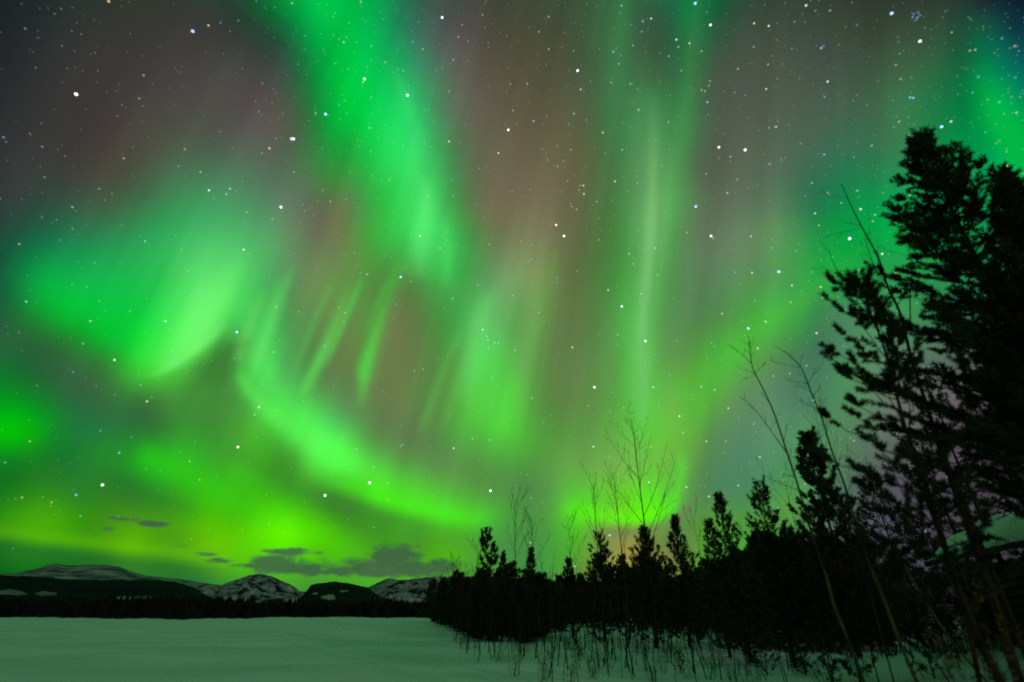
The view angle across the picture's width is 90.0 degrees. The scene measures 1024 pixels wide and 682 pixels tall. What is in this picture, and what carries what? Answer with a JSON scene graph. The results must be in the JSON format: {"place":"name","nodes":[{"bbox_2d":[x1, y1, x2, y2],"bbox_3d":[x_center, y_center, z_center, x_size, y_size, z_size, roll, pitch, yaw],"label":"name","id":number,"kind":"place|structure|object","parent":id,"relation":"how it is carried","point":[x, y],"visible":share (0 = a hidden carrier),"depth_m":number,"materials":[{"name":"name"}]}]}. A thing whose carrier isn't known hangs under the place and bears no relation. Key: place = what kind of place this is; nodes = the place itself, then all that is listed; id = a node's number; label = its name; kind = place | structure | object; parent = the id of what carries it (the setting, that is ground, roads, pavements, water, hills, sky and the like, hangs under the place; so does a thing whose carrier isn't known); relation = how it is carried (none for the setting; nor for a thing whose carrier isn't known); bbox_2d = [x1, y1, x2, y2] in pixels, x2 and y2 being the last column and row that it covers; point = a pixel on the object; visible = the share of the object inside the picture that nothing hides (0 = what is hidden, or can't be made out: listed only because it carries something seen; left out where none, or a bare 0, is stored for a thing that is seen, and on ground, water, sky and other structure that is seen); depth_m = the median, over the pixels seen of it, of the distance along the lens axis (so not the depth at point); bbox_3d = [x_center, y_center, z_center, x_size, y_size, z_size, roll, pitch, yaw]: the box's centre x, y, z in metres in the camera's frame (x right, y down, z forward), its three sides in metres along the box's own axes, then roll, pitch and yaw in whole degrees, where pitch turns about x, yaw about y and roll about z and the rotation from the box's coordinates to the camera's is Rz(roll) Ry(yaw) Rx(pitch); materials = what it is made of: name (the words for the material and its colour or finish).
{"place":"outdoors","nodes":[
{"label":"outdoors","id":0,"kind":"place"},
{"bbox_2d":[0,575,411,604],"bbox_3d":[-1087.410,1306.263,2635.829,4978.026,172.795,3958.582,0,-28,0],"label":"wooded hills","id":1,"kind":"structure","parent":0,"point":[64,589],"depth_m":1759.87,"materials":[{"name":"plant"}]},
{"bbox_2d":[0,589,26,594],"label":"snow clearing","id":2,"kind":"structure","parent":1,"relation":"on","point":[10,592],"depth_m":1318.11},
{"bbox_2d":[194,585,217,597],"bbox_3d":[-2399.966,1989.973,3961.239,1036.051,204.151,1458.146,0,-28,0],"label":"rocky mountain","id":3,"kind":"structure","parent":0,"point":[210,590],"depth_m":3995.91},
{"bbox_2d":[214,574,302,602],"bbox_3d":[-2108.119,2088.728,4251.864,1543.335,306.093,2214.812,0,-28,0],"label":"rocky mountain","id":4,"kind":"structure","parent":0,"point":[261,587],"depth_m":3960.31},
{"bbox_2d":[0,564,725,607],"bbox_3d":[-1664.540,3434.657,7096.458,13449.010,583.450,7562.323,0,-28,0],"label":"snowy mountains","id":5,"kind":"structure","parent":0,"point":[93,572],"depth_m":6480.13,"materials":[{"name":"snow"}]},
{"bbox_2d":[379,576,448,601],"bbox_3d":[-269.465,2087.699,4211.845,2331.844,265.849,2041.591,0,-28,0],"label":"rocky mountain","id":6,"kind":"structure","parent":0,"point":[412,590],"depth_m":4056.95,"materials":[{"name":"stone"}]},
{"bbox_2d":[0,615,1023,681],"bbox_3d":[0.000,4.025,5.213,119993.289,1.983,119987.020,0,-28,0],"label":"snow ground","id":7,"kind":"structure","parent":0,"point":[275,649],"depth_m":25.24,"materials":[{"name":"snow"}]},
{"bbox_2d":[0,590,433,619],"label":"forest","id":8,"kind":"object","parent":7,"relation":"on","point":[187,606],"visible":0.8,"depth_m":209.22,"materials":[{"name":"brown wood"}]},
{"bbox_2d":[421,578,437,620],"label":"conifer","id":9,"kind":"object","parent":7,"relation":"on","point":[433,584],"visible":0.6,"depth_m":126.15,"materials":[{"name":"black plant"}]},
{"bbox_2d":[431,592,444,625],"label":"willow shrub","id":10,"kind":"object","parent":7,"relation":"on","point":[436,615],"visible":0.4,"depth_m":85.12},
{"bbox_2d":[430,575,447,618],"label":"conifer","id":11,"kind":"object","parent":7,"relation":"on","point":[442,585],"visible":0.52,"depth_m":90.64,"materials":[{"name":"black plant"}]},
{"bbox_2d":[435,591,450,626],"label":"conifer","id":12,"kind":"object","parent":7,"relation":"on","point":[439,620],"visible":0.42,"depth_m":78.07,"materials":[{"name":"black plant"}]},
{"bbox_2d":[441,569,458,620],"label":"conifer","id":13,"kind":"object","parent":7,"relation":"on","point":[453,577],"visible":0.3,"depth_m":77.27,"materials":[{"name":"black plant"}]},
{"bbox_2d":[438,571,469,627],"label":"conifer","id":14,"kind":"object","parent":7,"relation":"on","point":[458,580],"visible":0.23,"depth_m":66.07,"materials":[{"name":"black plant"}]},
{"bbox_2d":[456,572,474,635],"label":"willow shrub","id":15,"kind":"object","parent":7,"relation":"on","point":[463,598],"visible":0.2,"depth_m":50.03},
{"bbox_2d":[465,566,484,638],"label":"conifer","id":16,"kind":"object","parent":7,"relation":"on","point":[474,602],"visible":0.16,"depth_m":43.70,"materials":[{"name":"black plant"}]},
{"bbox_2d":[458,567,500,640],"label":"conifer","id":17,"kind":"object","parent":7,"relation":"on","point":[485,578],"visible":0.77,"depth_m":41.44,"materials":[{"name":"black plant"}]},
{"bbox_2d":[466,526,501,599],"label":"conifer","id":18,"kind":"object","parent":7,"relation":"on","point":[483,541],"visible":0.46,"depth_m":55.60,"materials":[{"name":"black plant"}]},
{"bbox_2d":[490,566,510,634],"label":"conifer","id":19,"kind":"object","parent":7,"relation":"on","point":[499,575],"visible":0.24,"depth_m":51.63,"materials":[{"name":"black plant"}]},
{"bbox_2d":[499,550,514,599],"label":"conifer","id":20,"kind":"object","parent":7,"relation":"on","point":[503,559],"visible":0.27,"depth_m":56.92,"materials":[{"name":"black plant"}]},
{"bbox_2d":[506,560,520,604],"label":"conifer","id":21,"kind":"object","parent":7,"relation":"on","point":[511,565],"visible":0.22,"depth_m":59.99,"materials":[{"name":"black plant"}]},
{"bbox_2d":[504,482,529,588],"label":"bare tree","id":22,"kind":"object","parent":7,"relation":"on","point":[516,529],"visible":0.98,"depth_m":57.07,"materials":[{"name":"brown plant"}]},
{"bbox_2d":[504,568,547,641],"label":"conifer","id":23,"kind":"object","parent":7,"relation":"on","point":[524,574],"visible":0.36,"depth_m":40.05,"materials":[{"name":"black plant"}]},
{"bbox_2d":[526,546,536,577],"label":"conifer","id":24,"kind":"object","parent":7,"relation":"on","point":[530,559],"visible":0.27,"depth_m":53.18,"materials":[{"name":"black plant"}]},
{"bbox_2d":[521,506,549,557],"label":"bare tree","id":25,"kind":"object","parent":7,"relation":"on","point":[531,530],"visible":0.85,"depth_m":58.51,"materials":[{"name":"brown plant"}]},
{"bbox_2d":[526,558,552,658],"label":"sapling","id":26,"kind":"object","parent":7,"relation":"on","point":[539,612],"visible":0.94,"depth_m":24.09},
{"bbox_2d":[534,572,552,637],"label":"conifer","id":27,"kind":"object","parent":7,"relation":"on","point":[538,575],"visible":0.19,"depth_m":44.07,"materials":[{"name":"black plant"}]},
{"bbox_2d":[536,571,563,631],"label":"conifer","id":28,"kind":"object","parent":7,"relation":"on","point":[546,586],"visible":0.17,"depth_m":46.35,"materials":[{"name":"black plant"}]},
{"bbox_2d":[539,567,560,681],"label":"sapling","id":29,"kind":"object","parent":7,"relation":"on","point":[551,629],"visible":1,"depth_m":17.36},
{"bbox_2d":[545,579,566,677],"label":"sapling","id":30,"kind":"object","parent":7,"relation":"on","point":[555,629],"visible":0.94,"depth_m":18.70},
{"bbox_2d":[549,581,563,630],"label":"conifer","id":31,"kind":"object","parent":7,"relation":"on","point":[555,609],"visible":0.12,"depth_m":53.73,"materials":[{"name":"black plant"}]},
{"bbox_2d":[553,574,573,626],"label":"conifer","id":32,"kind":"object","parent":7,"relation":"on","point":[558,577],"visible":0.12,"depth_m":60.00,"materials":[{"name":"black plant"}]},
{"bbox_2d":[551,555,590,636],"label":"conifer","id":33,"kind":"object","parent":7,"relation":"on","point":[569,565],"visible":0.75,"depth_m":42.70,"materials":[{"name":"black plant"}]},
{"bbox_2d":[563,508,586,635],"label":"bare tree","id":34,"kind":"object","parent":7,"relation":"on","point":[573,536],"visible":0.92,"depth_m":46.64,"materials":[{"name":"brown plant"}]},
{"bbox_2d":[567,555,588,647],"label":"sapling","id":35,"kind":"object","parent":7,"relation":"on","point":[581,601],"visible":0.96,"depth_m":31.37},
{"bbox_2d":[574,573,591,625],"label":"conifer","id":36,"kind":"object","parent":7,"relation":"on","point":[580,600],"visible":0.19,"depth_m":69.11,"materials":[{"name":"black plant"}]},
{"bbox_2d":[578,568,604,668],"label":"sapling","id":37,"kind":"object","parent":7,"relation":"on","point":[594,628],"visible":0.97,"depth_m":20.19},
{"bbox_2d":[578,459,605,598],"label":"bare tree","id":38,"kind":"object","parent":7,"relation":"on","point":[593,487],"visible":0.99,"depth_m":41.61,"materials":[{"name":"brown plant"}]},
{"bbox_2d":[578,551,615,620],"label":"conifer","id":39,"kind":"object","parent":7,"relation":"on","point":[596,571],"visible":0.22,"depth_m":76.94,"materials":[{"name":"black plant"}]},
{"bbox_2d":[593,548,610,652],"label":"sapling","id":40,"kind":"object","parent":7,"relation":"on","point":[602,606],"visible":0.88,"depth_m":27.62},
{"bbox_2d":[575,528,631,641],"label":"conifer","id":41,"kind":"object","parent":7,"relation":"on","point":[609,572],"visible":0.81,"depth_m":37.32,"materials":[{"name":"black plant"}]},
{"bbox_2d":[598,563,615,658],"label":"sapling","id":42,"kind":"object","parent":7,"relation":"on","point":[610,614],"visible":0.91,"depth_m":24.19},
{"bbox_2d":[603,553,634,665],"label":"sapling","id":43,"kind":"object","parent":7,"relation":"on","point":[612,620],"visible":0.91,"depth_m":21.30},
{"bbox_2d":[604,456,635,643],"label":"bare tree","id":44,"kind":"object","parent":7,"relation":"on","point":[621,535],"visible":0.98,"depth_m":37.25,"materials":[{"name":"brown plant"}]},
{"bbox_2d":[612,568,634,672],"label":"sapling","id":45,"kind":"object","parent":7,"relation":"on","point":[625,617],"visible":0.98,"depth_m":19.15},
{"bbox_2d":[616,570,634,666],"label":"sapling","id":46,"kind":"object","parent":7,"relation":"on","point":[625,618],"visible":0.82,"depth_m":21.37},
{"bbox_2d":[607,552,650,638],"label":"conifer","id":47,"kind":"object","parent":7,"relation":"on","point":[628,584],"visible":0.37,"depth_m":38.52,"materials":[{"name":"black plant"}]},
{"bbox_2d":[626,549,651,626],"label":"conifer","id":48,"kind":"object","parent":7,"relation":"on","point":[641,565],"visible":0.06,"depth_m":70.94,"materials":[{"name":"black plant"}]},
{"bbox_2d":[605,399,680,647],"bbox_3d":[9.238,11.160,34.068,5.284,16.514,3.889,-20,-34,33],"label":"bare tree","id":49,"kind":"object","parent":7,"relation":"on","point":[639,442],"visible":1,"depth_m":34.31,"materials":[{"name":"brown plant"}]},
{"bbox_2d":[608,525,681,647],"bbox_3d":[8.493,15.337,31.931,4.262,7.338,4.984,-23,-36,37],"label":"conifer","id":50,"kind":"object","parent":7,"relation":"on","point":[643,532],"visible":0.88,"depth_m":31.43,"materials":[{"name":"black plant"}]},
{"bbox_2d":[639,601,661,681],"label":"sapling","id":51,"kind":"object","parent":7,"relation":"on","point":[653,645],"visible":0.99,"depth_m":16.87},
{"bbox_2d":[673,648,685,672],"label":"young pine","id":52,"kind":"object","parent":7,"relation":"on","point":[682,655],"visible":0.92,"depth_m":18.33,"materials":[{"name":"black plant"}]},
{"bbox_2d":[650,513,716,646],"bbox_3d":[10.227,14.645,31.402,3.832,7.928,3.350,-19,-34,32],"label":"conifer","id":53,"kind":"object","parent":7,"relation":"on","point":[676,531],"visible":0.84,"depth_m":31.04,"materials":[{"name":"black plant"}]},
{"bbox_2d":[675,577,701,672],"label":"sapling","id":54,"kind":"object","parent":7,"relation":"on","point":[691,624],"visible":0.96,"depth_m":18.43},
{"bbox_2d":[676,576,704,672],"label":"sapling","id":55,"kind":"object","parent":7,"relation":"on","point":[693,628],"visible":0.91,"depth_m":18.82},
{"bbox_2d":[682,496,714,653],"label":"bare tree","id":56,"kind":"object","parent":7,"relation":"on","point":[699,554],"visible":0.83,"depth_m":28.45,"materials":[{"name":"brown plant"}]},
{"bbox_2d":[689,559,721,634],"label":"conifer","id":57,"kind":"object","parent":7,"relation":"on","point":[704,568],"visible":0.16,"depth_m":43.48,"materials":[{"name":"black plant"}]},
{"bbox_2d":[700,555,722,665],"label":"sapling","id":58,"kind":"object","parent":7,"relation":"on","point":[713,610],"visible":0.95,"depth_m":22.72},
{"bbox_2d":[700,581,734,679],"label":"sapling","id":59,"kind":"object","parent":7,"relation":"on","point":[716,634],"visible":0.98,"depth_m":16.68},
{"bbox_2d":[689,518,750,657],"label":"conifer","id":60,"kind":"object","parent":7,"relation":"on","point":[710,525],"visible":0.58,"depth_m":25.43,"materials":[{"name":"black plant"}]},
{"bbox_2d":[698,490,781,662],"bbox_3d":[10.393,10.695,23.462,3.780,7.719,3.304,0,-28,0],"label":"conifer","id":61,"kind":"object","parent":7,"relation":"on","point":[720,503],"visible":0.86,"depth_m":23.52,"materials":[{"name":"black plant"}]},
{"bbox_2d":[740,638,766,680],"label":"dead weed","id":62,"kind":"object","parent":7,"relation":"on","point":[755,649],"visible":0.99,"depth_m":15.99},
{"bbox_2d":[747,633,778,673],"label":"young pine","id":63,"kind":"object","parent":7,"relation":"on","point":[763,642],"visible":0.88,"depth_m":17.75,"materials":[{"name":"black plant"}]},
{"bbox_2d":[727,474,817,667],"bbox_3d":[10.394,9.258,20.786,3.456,7.591,3.014,-8,-29,15],"label":"conifer","id":64,"kind":"object","parent":7,"relation":"on","point":[761,503],"visible":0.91,"depth_m":20.58,"materials":[{"name":"black plant"}]},
{"bbox_2d":[761,582,786,681],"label":"sapling","id":65,"kind":"object","parent":7,"relation":"on","point":[775,636],"visible":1,"depth_m":15.20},
{"bbox_2d":[768,570,793,670],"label":"sapling","id":66,"kind":"object","parent":7,"relation":"on","point":[781,626],"visible":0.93,"depth_m":18.41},
{"bbox_2d":[770,578,792,671],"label":"sapling","id":67,"kind":"object","parent":7,"relation":"on","point":[784,626],"visible":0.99,"depth_m":18.17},
{"bbox_2d":[780,522,808,639],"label":"conifer","id":68,"kind":"object","parent":7,"relation":"on","point":[789,533],"visible":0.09,"depth_m":35.70,"materials":[{"name":"black plant"}]},
{"bbox_2d":[726,335,864,681],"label":"bare tree","id":69,"kind":"object","parent":7,"relation":"on","point":[836,611],"visible":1,"depth_m":10.36,"materials":[{"name":"brown plant"}]},
{"bbox_2d":[756,447,834,681],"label":"bare tree","id":70,"kind":"object","parent":7,"relation":"on","point":[802,551],"visible":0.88,"depth_m":14.92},
{"bbox_2d":[785,626,823,675],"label":"young pine","id":71,"kind":"object","parent":7,"relation":"on","point":[797,660],"visible":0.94,"depth_m":16.12,"materials":[{"name":"black plant"}]},
{"bbox_2d":[800,655,824,681],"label":"dead weed","id":72,"kind":"object","parent":7,"relation":"on","point":[813,672],"visible":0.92,"depth_m":14.35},
{"bbox_2d":[802,630,842,681],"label":"young pine","id":73,"kind":"object","parent":7,"relation":"on","point":[819,641],"visible":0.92,"depth_m":14.25,"materials":[{"name":"black plant"}]},
{"bbox_2d":[786,425,890,657],"bbox_3d":[12.203,7.391,19.395,3.566,8.716,2.875,0,-28,0],"label":"conifer","id":74,"kind":"object","parent":7,"relation":"on","point":[805,440],"visible":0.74,"depth_m":19.24,"materials":[{"name":"black plant"}]},
{"bbox_2d":[769,346,917,680],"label":"bare tree","id":75,"kind":"object","parent":7,"relation":"on","point":[885,602],"visible":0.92,"depth_m":8.97,"materials":[{"name":"brown plant"}]},
{"bbox_2d":[795,382,894,681],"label":"bare tree","id":76,"kind":"object","parent":7,"relation":"on","point":[820,438],"visible":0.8,"depth_m":12.13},
{"bbox_2d":[825,607,878,681],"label":"young pine","id":77,"kind":"object","parent":7,"relation":"on","point":[850,621],"visible":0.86,"depth_m":14.08,"materials":[{"name":"black plant"}]},
{"bbox_2d":[850,605,883,681],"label":"sapling","id":78,"kind":"object","parent":7,"relation":"on","point":[870,647],"visible":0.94,"depth_m":13.28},
{"bbox_2d":[850,471,960,647],"bbox_3d":[18.861,10.717,25.003,4.487,9.092,4.602,-15,-31,26],"label":"conifer","id":79,"kind":"object","parent":7,"relation":"on","point":[864,513],"visible":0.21,"depth_m":25.52,"materials":[{"name":"black plant"}]},
{"bbox_2d":[885,592,927,651],"bbox_3d":[11.651,8.110,15.041,1.312,1.750,0.985,12,-30,-22],"label":"willow shrub","id":80,"kind":"object","parent":7,"relation":"on","point":[901,624],"visible":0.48,"depth_m":15.00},
{"bbox_2d":[795,264,1023,681],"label":"conifer","id":81,"kind":"object","parent":7,"relation":"on","point":[866,288],"visible":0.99,"depth_m":6.53,"materials":[{"name":"black plant"}]},
{"bbox_2d":[860,543,965,654],"bbox_3d":[11.509,7.053,14.629,2.128,3.246,2.400,0,-28,1],"label":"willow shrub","id":82,"kind":"object","parent":7,"relation":"on","point":[916,608],"visible":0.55,"depth_m":14.35,"materials":[{"name":"plant"}]},
{"bbox_2d":[842,442,986,681],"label":"bare tree","id":83,"kind":"object","parent":7,"relation":"on","point":[952,642],"visible":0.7,"depth_m":9.46,"materials":[{"name":"brown plant"}]},
{"bbox_2d":[814,183,1023,657],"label":"bare tree","id":84,"kind":"object","parent":7,"relation":"on","point":[1005,603],"visible":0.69,"depth_m":8.29,"materials":[{"name":"brown plant"}]},
{"bbox_2d":[877,511,961,640],"bbox_3d":[16.229,9.169,19.606,3.922,5.449,3.538,7,-29,-14],"label":"conifer","id":85,"kind":"object","parent":7,"relation":"on","point":[923,534],"visible":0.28,"depth_m":20.14,"materials":[{"name":"green plant"}]},
{"bbox_2d":[898,616,946,677],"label":"young pine","id":86,"kind":"object","parent":7,"relation":"on","point":[916,626],"visible":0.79,"depth_m":12.80,"materials":[{"name":"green plant"}]},
{"bbox_2d":[904,601,950,652],"bbox_3d":[11.518,7.831,14.246,1.094,1.549,0.834,-12,-30,21],"label":"willow shrub","id":87,"kind":"object","parent":7,"relation":"on","point":[926,626],"visible":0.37,"depth_m":14.14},
{"bbox_2d":[906,609,948,681],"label":"sapling","id":88,"kind":"object","parent":7,"relation":"on","point":[936,662],"visible":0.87,"depth_m":12.08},
{"bbox_2d":[876,453,981,681],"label":"bare tree","id":89,"kind":"object","parent":7,"relation":"on","point":[976,668],"visible":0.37,"depth_m":7.50,"materials":[{"name":"brown plant"}]},
{"bbox_2d":[863,124,1023,501],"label":"conifer","id":90,"kind":"object","parent":7,"relation":"on","point":[923,154],"visible":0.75,"depth_m":8.89,"materials":[{"name":"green plant"}]},
{"bbox_2d":[918,580,968,651],"bbox_3d":[11.586,7.270,13.720,1.207,1.892,1.294,-8,-29,15],"label":"willow shrub","id":91,"kind":"object","parent":7,"relation":"on","point":[960,642],"visible":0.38,"depth_m":13.48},
{"bbox_2d":[924,605,975,662],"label":"young pine","id":92,"kind":"object","parent":7,"relation":"on","point":[955,626],"visible":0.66,"depth_m":13.02,"materials":[{"name":"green plant"}]},
{"bbox_2d":[890,377,1023,560],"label":"conifer","id":93,"kind":"object","parent":7,"relation":"on","point":[931,385],"visible":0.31,"depth_m":15.11,"materials":[{"name":"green plant"}]},
{"bbox_2d":[914,540,1000,655],"bbox_3d":[11.818,6.438,13.218,2.059,2.914,1.570,5,-28,-8],"label":"willow shrub","id":94,"kind":"object","parent":7,"relation":"on","point":[956,604],"visible":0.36,"depth_m":13.01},
{"bbox_2d":[899,236,1023,489],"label":"conifer","id":95,"kind":"object","parent":7,"relation":"on","point":[985,308],"visible":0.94,"depth_m":7.37,"materials":[{"name":"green plant"}]},
{"bbox_2d":[899,570,1023,681],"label":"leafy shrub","id":96,"kind":"object","parent":7,"relation":"on","point":[1010,658],"visible":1,"depth_m":4.79,"materials":[{"name":"green plant"}]},
{"bbox_2d":[903,425,1023,606],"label":"conifer","id":97,"kind":"object","parent":7,"relation":"on","point":[952,528],"visible":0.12,"depth_m":22.71,"materials":[{"name":"green plant"}]},
{"bbox_2d":[915,435,1023,681],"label":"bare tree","id":98,"kind":"object","parent":7,"relation":"on","point":[995,605],"visible":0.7,"depth_m":5.97,"materials":[{"name":"brown plant"}]},
{"bbox_2d":[945,586,995,651],"bbox_3d":[11.830,7.082,13.090,1.142,1.522,0.857,-4,-28,7],"label":"willow shrub","id":99,"kind":"object","parent":7,"relation":"on","point":[979,612],"visible":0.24,"depth_m":12.99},
{"bbox_2d":[924,509,1023,644],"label":"hut","id":100,"kind":"object","parent":7,"relation":"on","point":[1010,528],"visible":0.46,"depth_m":11.95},
{"bbox_2d":[934,364,1023,549],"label":"conifer","id":101,"kind":"object","parent":7,"relation":"on","point":[1005,503],"visible":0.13,"depth_m":11.45,"materials":[{"name":"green plant"}]},
{"bbox_2d":[955,564,1003,652],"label":"sapling","id":102,"kind":"object","parent":7,"relation":"on","point":[989,621],"visible":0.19,"depth_m":12.44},
{"bbox_2d":[942,198,1023,476],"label":"conifer","id":103,"kind":"object","parent":7,"relation":"on","point":[1007,416],"visible":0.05,"depth_m":9.02,"materials":[{"name":"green plant"}]},
{"bbox_2d":[951,406,1023,559],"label":"conifer","id":104,"kind":"object","parent":7,"relation":"on","point":[1015,552],"visible":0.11,"depth_m":20.45,"materials":[{"name":"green plant"}]},
{"bbox_2d":[952,319,1023,493],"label":"conifer","id":105,"kind":"object","parent":7,"relation":"on","point":[986,475],"visible":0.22,"depth_m":9.81,"materials":[{"name":"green plant"}]},
{"bbox_2d":[980,160,1023,417],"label":"conifer","id":106,"kind":"object","parent":7,"relation":"on","point":[996,175],"visible":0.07,"depth_m":10.54,"materials":[{"name":"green plant"}]},
{"bbox_2d":[0,0,1023,607],"label":"sky","id":107,"kind":"structure","parent":0,"point":[301,294],"materials":[{"name":"green"}]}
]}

